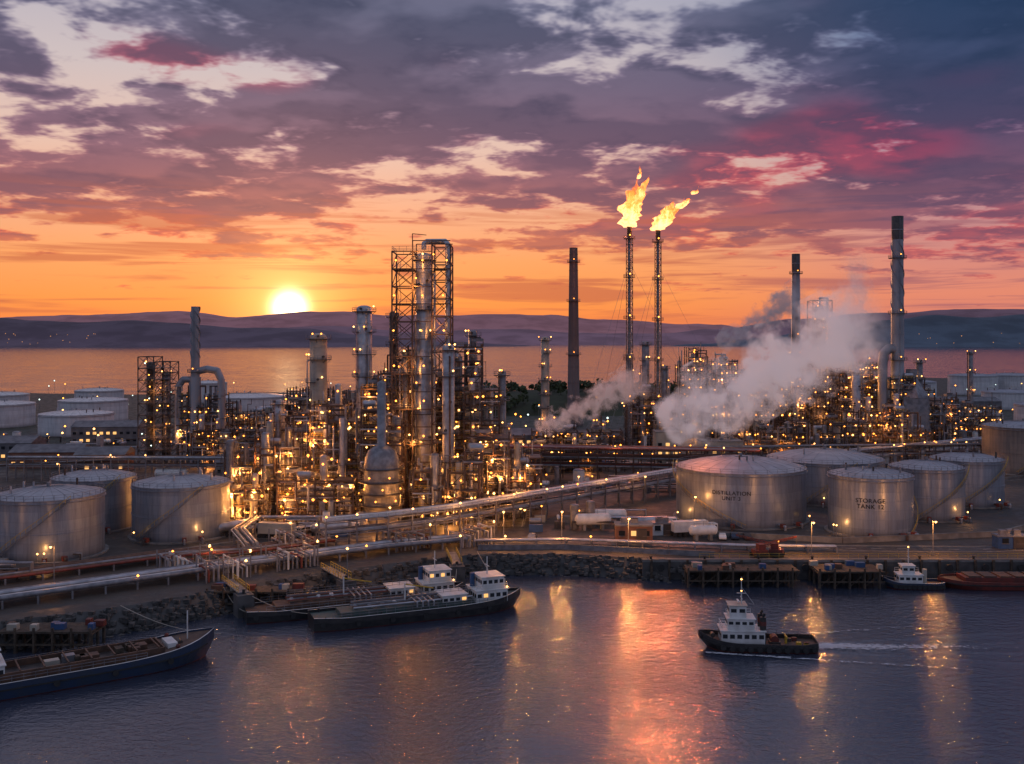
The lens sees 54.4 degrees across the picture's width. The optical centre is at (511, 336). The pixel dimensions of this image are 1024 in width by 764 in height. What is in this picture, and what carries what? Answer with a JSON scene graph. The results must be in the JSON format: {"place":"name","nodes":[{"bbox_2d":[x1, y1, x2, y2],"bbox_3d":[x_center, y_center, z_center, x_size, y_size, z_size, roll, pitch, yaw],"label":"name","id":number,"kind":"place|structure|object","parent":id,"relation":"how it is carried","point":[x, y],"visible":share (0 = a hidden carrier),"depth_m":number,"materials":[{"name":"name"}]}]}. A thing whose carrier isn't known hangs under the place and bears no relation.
{"place":"outdoors","nodes":[
{"label":"outdoors","id":0,"kind":"place"},
{"bbox_2d":[0,318,528,346],"bbox_3d":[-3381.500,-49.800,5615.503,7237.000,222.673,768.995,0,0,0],"label":"headland","id":1,"kind":"structure","parent":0,"point":[35,333],"depth_m":5571.04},
{"bbox_2d":[2,311,736,333],"bbox_3d":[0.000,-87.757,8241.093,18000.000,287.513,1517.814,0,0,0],"label":"distant hills","id":2,"kind":"structure","parent":0,"point":[556,323],"depth_m":8428.23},
{"bbox_2d":[0,345,1023,763],"bbox_3d":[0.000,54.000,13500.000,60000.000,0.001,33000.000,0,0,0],"label":"water","id":3,"kind":"structure","parent":0,"point":[564,669],"depth_m":157.29,"materials":[{"name":"liquid"}]},
{"bbox_2d":[0,617,105,653],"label":"timber wharf","id":4,"kind":"structure","parent":3,"relation":"in","point":[89,627],"depth_m":171.13,"materials":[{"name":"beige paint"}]},
{"bbox_2d":[0,610,213,700],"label":"cargo barge","id":5,"kind":"object","parent":3,"relation":"on","point":[41,674],"visible":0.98,"depth_m":157.01,"materials":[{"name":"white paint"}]},
{"bbox_2d":[206,582,313,605],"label":"timber wharf","id":6,"kind":"structure","parent":3,"relation":"in","point":[274,591],"depth_m":197.31,"materials":[{"name":"brown wood"}]},
{"bbox_2d":[222,534,464,617],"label":"mooring jetty","id":7,"kind":"object","parent":3,"relation":"in","point":[241,597],"visible":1,"depth_m":203.37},
{"bbox_2d":[243,551,462,623],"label":"tanker ship","id":8,"kind":"object","parent":3,"relation":"on","point":[436,576],"visible":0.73,"depth_m":195.13,"materials":[{"name":"white paint"}]},
{"bbox_2d":[307,556,519,631],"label":"tanker ship","id":9,"kind":"object","parent":3,"relation":"on","point":[488,592],"visible":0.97,"depth_m":190.27,"materials":[{"name":"white paint"}]},
{"bbox_2d":[682,561,799,587],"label":"timber wharf","id":10,"kind":"structure","parent":3,"relation":"in","point":[729,569],"depth_m":215.39,"materials":[{"name":"brown wood"}]},
{"bbox_2d":[698,577,818,653],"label":"tugboat","id":11,"kind":"object","parent":3,"relation":"on","point":[739,630],"visible":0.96,"depth_m":171.40,"materials":[{"name":"black metal"}]},
{"bbox_2d":[808,560,884,588],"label":"timber wharf","id":12,"kind":"structure","parent":3,"relation":"in","point":[848,567],"depth_m":215.97,"materials":[{"name":"brown wood"}]},
{"bbox_2d":[706,629,1023,668],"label":"boat wake","id":13,"kind":"object","parent":3,"relation":"on","point":[828,647],"visible":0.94,"depth_m":172.49,"materials":[{"name":"liquid"}]},
{"bbox_2d":[881,546,945,589],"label":"tugboat","id":14,"kind":"object","parent":3,"relation":"on","point":[907,577],"visible":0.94,"depth_m":213.11,"materials":[{"name":"white paint"}]},
{"bbox_2d":[937,571,1023,590],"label":"cargo barge","id":15,"kind":"object","parent":3,"relation":"on","point":[993,580],"visible":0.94,"depth_m":212.84,"materials":[{"name":"red metal"}]},
{"bbox_2d":[0,377,1023,648],"bbox_3d":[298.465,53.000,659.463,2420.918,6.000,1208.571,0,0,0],"label":"ground","id":16,"kind":"structure","parent":0,"point":[96,599],"depth_m":236.15,"materials":[{"name":"concrete"}]},
{"bbox_2d":[0,399,37,427],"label":"storage tank","id":17,"kind":"object","parent":16,"relation":"on","point":[16,413],"visible":1,"depth_m":550.59,"materials":[{"name":"metal"}]},
{"bbox_2d":[0,436,47,460],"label":"warehouse","id":18,"kind":"structure","parent":16,"relation":"on","point":[8,444],"depth_m":402.80,"materials":[{"name":"grey metal"}]},
{"bbox_2d":[8,444,91,468],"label":"warehouse","id":19,"kind":"structure","parent":16,"relation":"on","point":[43,449],"depth_m":379.34,"materials":[{"name":"metal"}]},
{"bbox_2d":[0,478,108,562],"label":"storage tank","id":20,"kind":"object","parent":16,"relation":"on","point":[66,521],"visible":0.99,"depth_m":220.45,"materials":[{"name":"metal"}]},
{"bbox_2d":[36,408,114,437],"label":"storage tank","id":21,"kind":"object","parent":16,"relation":"on","point":[52,423],"visible":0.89,"depth_m":496.58,"materials":[{"name":"metal"}]},
{"bbox_2d":[57,395,129,419],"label":"storage tank","id":22,"kind":"object","parent":16,"relation":"on","point":[118,406],"visible":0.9,"depth_m":579.89,"materials":[{"name":"metal"}]},
{"bbox_2d":[50,464,137,533],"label":"storage tank","id":23,"kind":"object","parent":16,"relation":"on","point":[116,483],"visible":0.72,"depth_m":256.31,"materials":[{"name":"metal"}]},
{"bbox_2d":[73,446,135,470],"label":"warehouse","id":24,"kind":"structure","parent":16,"relation":"on","point":[112,450],"depth_m":368.32,"materials":[{"name":"metal"}]},
{"bbox_2d":[71,420,146,443],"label":"warehouse","id":25,"kind":"structure","parent":16,"relation":"on","point":[83,431],"depth_m":463.14,"materials":[{"name":"grey metal"}]},
{"bbox_2d":[6,454,242,480],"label":"pipe rack","id":26,"kind":"object","parent":16,"relation":"on","point":[110,457],"visible":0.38,"depth_m":344.85,"materials":[{"name":"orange metal"}]},
{"bbox_2d":[137,356,178,462],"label":"distillation tower","id":27,"kind":"structure","parent":16,"relation":"on","point":[166,425],"depth_m":398.02,"materials":[{"name":"metal"}]},
{"bbox_2d":[0,535,337,585],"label":"pipe rack","id":28,"kind":"object","parent":16,"relation":"on","point":[77,565],"visible":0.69,"depth_m":217.57,"materials":[{"name":"grey metal"}]},
{"bbox_2d":[128,467,230,544],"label":"storage tank","id":29,"kind":"object","parent":16,"relation":"on","point":[180,507],"visible":1,"depth_m":242.27,"materials":[{"name":"metal"}]},
{"bbox_2d":[156,540,210,567],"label":"valve manifold","id":30,"kind":"object","parent":16,"relation":"on","point":[183,559],"visible":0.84,"depth_m":211.49,"materials":[{"name":"metal"}]},
{"bbox_2d":[175,306,224,462],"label":"chimney","id":31,"kind":"object","parent":16,"relation":"on","point":[193,380],"visible":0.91,"depth_m":394.22,"materials":[{"name":"metal"}]},
{"bbox_2d":[176,385,228,462],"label":"process unit","id":32,"kind":"object","parent":16,"relation":"on","point":[210,403],"visible":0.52,"depth_m":393.86,"materials":[{"name":"metal"}]},
{"bbox_2d":[196,544,251,583],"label":"valve manifold","id":33,"kind":"object","parent":16,"relation":"on","point":[228,558],"visible":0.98,"depth_m":205.36,"materials":[{"name":"metal"}]},
{"bbox_2d":[190,414,262,466],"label":"process unit","id":34,"kind":"object","parent":16,"relation":"on","point":[223,435],"visible":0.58,"depth_m":382.57,"materials":[{"name":"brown metal"}]},
{"bbox_2d":[0,534,469,609],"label":"pipe rack","id":35,"kind":"object","parent":16,"relation":"on","point":[70,586],"visible":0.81,"depth_m":204.61,"materials":[{"name":"metal"}]},
{"bbox_2d":[229,511,263,555],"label":"pipe rack","id":36,"kind":"object","parent":16,"relation":"on","point":[244,531],"visible":0.94,"depth_m":234.51,"materials":[{"name":"silver metal"}]},
{"bbox_2d":[219,413,275,509],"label":"process unit","id":37,"kind":"object","parent":16,"relation":"on","point":[234,459],"visible":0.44,"depth_m":286.00,"materials":[{"name":"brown metal"}]},
{"bbox_2d":[212,391,286,415],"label":"storage tank","id":38,"kind":"object","parent":16,"relation":"on","point":[256,398],"visible":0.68,"depth_m":629.81,"materials":[{"name":"metal"}]},
{"bbox_2d":[230,470,271,520],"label":"process unit","id":39,"kind":"object","parent":16,"relation":"on","point":[240,504],"visible":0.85,"depth_m":268.74,"materials":[{"name":"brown metal"}]},
{"bbox_2d":[226,392,309,446],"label":"process unit","id":40,"kind":"object","parent":16,"relation":"on","point":[265,411],"visible":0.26,"depth_m":420.39,"materials":[{"name":"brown metal"}]},
{"bbox_2d":[258,390,317,514],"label":"process unit","id":41,"kind":"object","parent":16,"relation":"on","point":[278,456],"visible":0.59,"depth_m":280.20,"materials":[{"name":"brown metal"}]},
{"bbox_2d":[265,535,318,571],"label":"valve manifold","id":42,"kind":"object","parent":16,"relation":"on","point":[292,554],"visible":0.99,"depth_m":215.68,"materials":[{"name":"metal"}]},
{"bbox_2d":[270,383,355,484],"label":"process unit","id":43,"kind":"object","parent":16,"relation":"on","point":[300,402],"visible":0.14,"depth_m":332.30,"materials":[{"name":"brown metal"}]},
{"bbox_2d":[305,333,331,503],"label":"distillation column","id":44,"kind":"structure","parent":16,"relation":"on","point":[318,381],"depth_m":298.79,"materials":[{"name":"metal"}]},
{"bbox_2d":[276,455,360,522],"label":"process unit","id":45,"kind":"object","parent":16,"relation":"on","point":[324,496],"visible":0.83,"depth_m":263.35,"materials":[{"name":"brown metal"}]},
{"bbox_2d":[230,511,432,536],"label":"yard equipment","id":46,"kind":"object","parent":16,"relation":"on","point":[311,518],"visible":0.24,"depth_m":255.84,"materials":[{"name":"metal"}]},
{"bbox_2d":[309,384,367,514],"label":"process unit","id":47,"kind":"object","parent":16,"relation":"on","point":[339,459],"visible":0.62,"depth_m":275.10,"materials":[{"name":"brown metal"}]},
{"bbox_2d":[0,552,698,652],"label":"riprap bank","id":48,"kind":"structure","parent":16,"relation":"on","point":[129,617],"depth_m":209.06,"materials":[{"name":"grey stone"}]},
{"bbox_2d":[352,305,375,455],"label":"distillation column","id":49,"kind":"structure","parent":16,"relation":"on","point":[363,329],"depth_m":300.86,"materials":[{"name":"metal"}]},
{"bbox_2d":[356,363,397,456],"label":"process unit","id":50,"kind":"object","parent":16,"relation":"on","point":[375,379],"visible":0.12,"depth_m":295.34,"materials":[{"name":"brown metal"}]},
{"bbox_2d":[356,400,405,519],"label":"process unit","id":51,"kind":"object","parent":16,"relation":"on","point":[396,436],"visible":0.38,"depth_m":273.27,"materials":[{"name":"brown metal"}]},
{"bbox_2d":[359,380,403,523],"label":"reactor vessel","id":52,"kind":"object","parent":16,"relation":"on","point":[381,468],"visible":1,"depth_m":258.63,"materials":[{"name":"metal"}]},
{"bbox_2d":[391,233,452,507],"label":"distillation tower","id":53,"kind":"structure","parent":16,"relation":"on","point":[423,372],"depth_m":282.27,"materials":[{"name":"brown metal"}]},
{"bbox_2d":[398,336,486,501],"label":"process unit","id":54,"kind":"object","parent":16,"relation":"on","point":[458,406],"visible":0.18,"depth_m":291.77,"materials":[{"name":"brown metal"}]},
{"bbox_2d":[408,438,483,525],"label":"process unit","id":55,"kind":"object","parent":16,"relation":"on","point":[429,480],"visible":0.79,"depth_m":263.79,"materials":[{"name":"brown metal"}]},
{"bbox_2d":[437,344,458,523],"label":"distillation column","id":56,"kind":"structure","parent":16,"relation":"on","point":[447,432],"depth_m":267.51,"materials":[{"name":"metal"}]},
{"bbox_2d":[446,516,494,548],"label":"valve manifold","id":57,"kind":"object","parent":16,"relation":"on","point":[478,528],"visible":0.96,"depth_m":238.91,"materials":[{"name":"metal"}]},
{"bbox_2d":[463,365,503,496],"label":"process unit","id":58,"kind":"object","parent":16,"relation":"on","point":[473,423],"visible":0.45,"depth_m":285.06,"materials":[{"name":"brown metal"}]},
{"bbox_2d":[318,468,675,547],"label":"pipe rack","id":59,"kind":"object","parent":16,"relation":"on","point":[356,529],"visible":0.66,"depth_m":257.75,"materials":[{"name":"metal"}]},
{"bbox_2d":[476,427,529,518],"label":"process unit","id":60,"kind":"object","parent":16,"relation":"on","point":[509,476],"visible":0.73,"depth_m":273.97,"materials":[{"name":"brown metal"}]},
{"bbox_2d":[512,440,542,509],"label":"process unit","id":61,"kind":"object","parent":16,"relation":"on","point":[535,470],"visible":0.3,"depth_m":288.46,"materials":[{"name":"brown metal"}]},
{"bbox_2d":[538,337,551,427],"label":"distillation column","id":62,"kind":"structure","parent":16,"relation":"on","point":[544,408],"depth_m":478.20,"materials":[{"name":"metal"}]},
{"bbox_2d":[530,433,601,471],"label":"process unit","id":63,"kind":"object","parent":16,"relation":"on","point":[590,441],"visible":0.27,"depth_m":369.82,"materials":[{"name":"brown metal"}]},
{"bbox_2d":[564,247,582,425],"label":"chimney","id":64,"kind":"object","parent":16,"relation":"on","point":[573,393],"visible":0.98,"depth_m":557.55,"materials":[{"name":"concrete"}]},
{"bbox_2d":[528,414,623,462],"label":"process unit","id":65,"kind":"object","parent":16,"relation":"on","point":[568,430],"visible":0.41,"depth_m":395.98,"materials":[{"name":"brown metal"}]},
{"bbox_2d":[529,500,645,531],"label":"yard equipment","id":66,"kind":"object","parent":16,"relation":"on","point":[535,523],"visible":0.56,"depth_m":260.22,"materials":[{"name":"metal"}]},
{"bbox_2d":[478,544,713,556],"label":"perimeter fence","id":67,"kind":"object","parent":16,"relation":"on","point":[586,548],"visible":1,"depth_m":232.26,"materials":[{"name":"metal"}]},
{"bbox_2d":[542,466,675,492],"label":"yard equipment","id":68,"kind":"object","parent":16,"relation":"on","point":[580,472],"visible":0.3,"depth_m":324.55,"materials":[{"name":"metal"}]},
{"bbox_2d":[496,443,761,481],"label":"pipe rack","id":69,"kind":"object","parent":16,"relation":"on","point":[615,456],"visible":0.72,"depth_m":342.66,"materials":[{"name":"metal"}]},
{"bbox_2d":[614,517,653,540],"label":"control room","id":70,"kind":"object","parent":16,"relation":"on","point":[640,530],"visible":0.94,"depth_m":243.56,"materials":[{"name":"brick"}]},
{"bbox_2d":[625,376,666,445],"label":"process unit","id":71,"kind":"object","parent":16,"relation":"on","point":[640,428],"visible":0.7,"depth_m":446.86,"materials":[{"name":"metal"}]},
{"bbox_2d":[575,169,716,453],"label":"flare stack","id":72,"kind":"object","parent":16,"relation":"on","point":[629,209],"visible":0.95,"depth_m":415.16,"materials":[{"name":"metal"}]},
{"bbox_2d":[474,535,837,552],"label":"pipe rack","id":73,"kind":"object","parent":16,"relation":"on","point":[747,546],"visible":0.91,"depth_m":234.72,"materials":[{"name":"metal"}]},
{"bbox_2d":[652,427,679,463],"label":"office building","id":74,"kind":"structure","parent":16,"relation":"on","point":[667,436],"depth_m":383.50,"materials":[{"name":"beige paint"}]},
{"bbox_2d":[602,190,736,453],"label":"flare stack","id":75,"kind":"object","parent":16,"relation":"on","point":[664,219],"visible":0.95,"depth_m":419.29,"materials":[{"name":"metal"}]},
{"bbox_2d":[675,342,710,437],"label":"process unit","id":76,"kind":"object","parent":16,"relation":"on","point":[691,400],"visible":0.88,"depth_m":494.24,"materials":[{"name":"metal"}]},
{"bbox_2d":[706,352,738,437],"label":"process unit","id":77,"kind":"object","parent":16,"relation":"on","point":[717,404],"visible":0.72,"depth_m":492.20,"materials":[{"name":"metal"}]},
{"bbox_2d":[672,450,809,530],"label":"storage tank","id":78,"kind":"object","parent":16,"relation":"on","point":[739,491],"visible":1,"depth_m":260.54,"materials":[{"name":"metal"}]},
{"bbox_2d":[737,368,749,439],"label":"distillation column","id":79,"kind":"structure","parent":16,"relation":"on","point":[744,415],"depth_m":428.73,"materials":[{"name":"metal"}]},
{"bbox_2d":[510,441,981,472],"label":"pipe rack","id":80,"kind":"object","parent":16,"relation":"on","point":[920,445],"visible":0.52,"depth_m":378.15,"materials":[{"name":"metal"}]},
{"bbox_2d":[725,376,807,449],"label":"process unit","id":81,"kind":"object","parent":16,"relation":"on","point":[762,409],"visible":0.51,"depth_m":439.30,"materials":[{"name":"grey metal"}]},
{"bbox_2d":[734,352,847,437],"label":"process unit","id":82,"kind":"object","parent":16,"relation":"on","point":[758,380],"visible":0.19,"depth_m":474.61,"materials":[{"name":"metal"}]},
{"bbox_2d":[741,410,848,452],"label":"process unit","id":83,"kind":"object","parent":16,"relation":"on","point":[787,433],"visible":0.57,"depth_m":392.93,"materials":[{"name":"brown metal"}]},
{"bbox_2d":[788,352,801,436],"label":"distillation column","id":84,"kind":"structure","parent":16,"relation":"on","point":[795,368],"depth_m":438.42,"materials":[{"name":"metal"}]},
{"bbox_2d":[789,254,802,377],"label":"chimney","id":85,"kind":"object","parent":16,"relation":"on","point":[795,334],"visible":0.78,"depth_m":503.16,"materials":[{"name":"metal"}]},
{"bbox_2d":[807,297,832,437],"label":"distillation tower","id":86,"kind":"structure","parent":16,"relation":"on","point":[820,364],"depth_m":438.11,"materials":[{"name":"metal"}]},
{"bbox_2d":[766,443,885,507],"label":"storage tank","id":87,"kind":"object","parent":16,"relation":"on","point":[818,462],"visible":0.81,"depth_m":296.28,"materials":[{"name":"metal"}]},
{"bbox_2d":[641,553,1023,579],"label":"quay wall","id":88,"kind":"structure","parent":16,"relation":"on","point":[935,567],"depth_m":221.50,"materials":[{"name":"concrete"}]},
{"bbox_2d":[828,355,877,448],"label":"process unit","id":89,"kind":"object","parent":16,"relation":"on","point":[842,400],"visible":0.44,"depth_m":436.92,"materials":[{"name":"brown metal"}]},
{"bbox_2d":[683,524,1023,542],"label":"bund wall","id":90,"kind":"structure","parent":16,"relation":"on","point":[863,539],"depth_m":244.61,"materials":[{"name":"concrete"}]},
{"bbox_2d":[824,462,918,540],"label":"storage tank","id":91,"kind":"object","parent":16,"relation":"on","point":[870,500],"visible":0.98,"depth_m":247.63,"materials":[{"name":"metal"}]},
{"bbox_2d":[836,393,932,460],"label":"process unit","id":92,"kind":"object","parent":16,"relation":"on","point":[862,431],"visible":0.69,"depth_m":397.22,"materials":[{"name":"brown metal"}]},
{"bbox_2d":[878,216,928,448],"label":"chimney","id":93,"kind":"object","parent":16,"relation":"on","point":[917,400],"visible":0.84,"depth_m":427.52,"materials":[{"name":"metal"}]},
{"bbox_2d":[846,437,981,460],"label":"pipe rack","id":94,"kind":"object","parent":16,"relation":"on","point":[900,447],"visible":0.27,"depth_m":384.52,"materials":[{"name":"metal"}]},
{"bbox_2d":[888,454,970,523],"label":"storage tank","id":95,"kind":"object","parent":16,"relation":"on","point":[939,490],"visible":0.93,"depth_m":268.95,"materials":[{"name":"metal"}]},
{"bbox_2d":[923,384,959,440],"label":"process unit","id":96,"kind":"object","parent":16,"relation":"on","point":[940,428],"visible":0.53,"depth_m":443.86,"materials":[{"name":"metal"}]},
{"bbox_2d":[929,448,1010,509],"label":"storage tank","id":97,"kind":"object","parent":16,"relation":"on","point":[985,485],"visible":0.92,"depth_m":290.28,"materials":[{"name":"metal"}]},
{"bbox_2d":[946,372,998,395],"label":"storage tank","id":98,"kind":"object","parent":16,"relation":"on","point":[983,381],"visible":0.77,"depth_m":845.04,"materials":[{"name":"metal"}]},
{"bbox_2d":[947,390,1002,442],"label":"process unit","id":99,"kind":"object","parent":16,"relation":"on","point":[967,424],"visible":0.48,"depth_m":465.77,"materials":[{"name":"metal"}]},
{"bbox_2d":[981,417,1023,475],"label":"storage tank","id":100,"kind":"object","parent":16,"relation":"on","point":[1004,438],"visible":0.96,"depth_m":361.26,"materials":[{"name":"metal"}]},
{"bbox_2d":[981,388,1023,410],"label":"storage tank","id":101,"kind":"object","parent":16,"relation":"on","point":[1009,397],"visible":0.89,"depth_m":675.60,"materials":[{"name":"metal"}]},
{"bbox_2d":[991,529,1023,548],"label":"site cabin","id":102,"kind":"object","parent":16,"relation":"on","point":[1007,538],"visible":1,"depth_m":234.50,"materials":[{"name":"blue metal"}]},
{"bbox_2d":[0,0,1023,326],"label":"sky","id":103,"kind":"structure","parent":0,"point":[228,158],"materials":[{"name":"orange"}]},
{"bbox_2d":[462,378,713,415],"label":"wooded hill","id":104,"kind":"structure","parent":0,"point":[523,401],"depth_m":653.48,"materials":[{"name":"green plant"}]},
{"bbox_2d":[285,309,1023,344],"bbox_3d":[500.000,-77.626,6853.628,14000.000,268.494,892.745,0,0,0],"label":"distant hills","id":105,"kind":"structure","parent":0,"point":[532,336],"depth_m":6963.49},
{"bbox_2d":[489,541,1023,551],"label":"road","id":106,"kind":"structure","parent":0,"point":[904,548],"depth_m":236.05,"materials":[{"name":"grey asphalt"}]},
{"bbox_2d":[674,314,1023,346],"bbox_3d":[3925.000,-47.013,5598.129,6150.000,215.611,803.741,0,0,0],"label":"headland","id":107,"kind":"structure","parent":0,"point":[949,331],"depth_m":5584.79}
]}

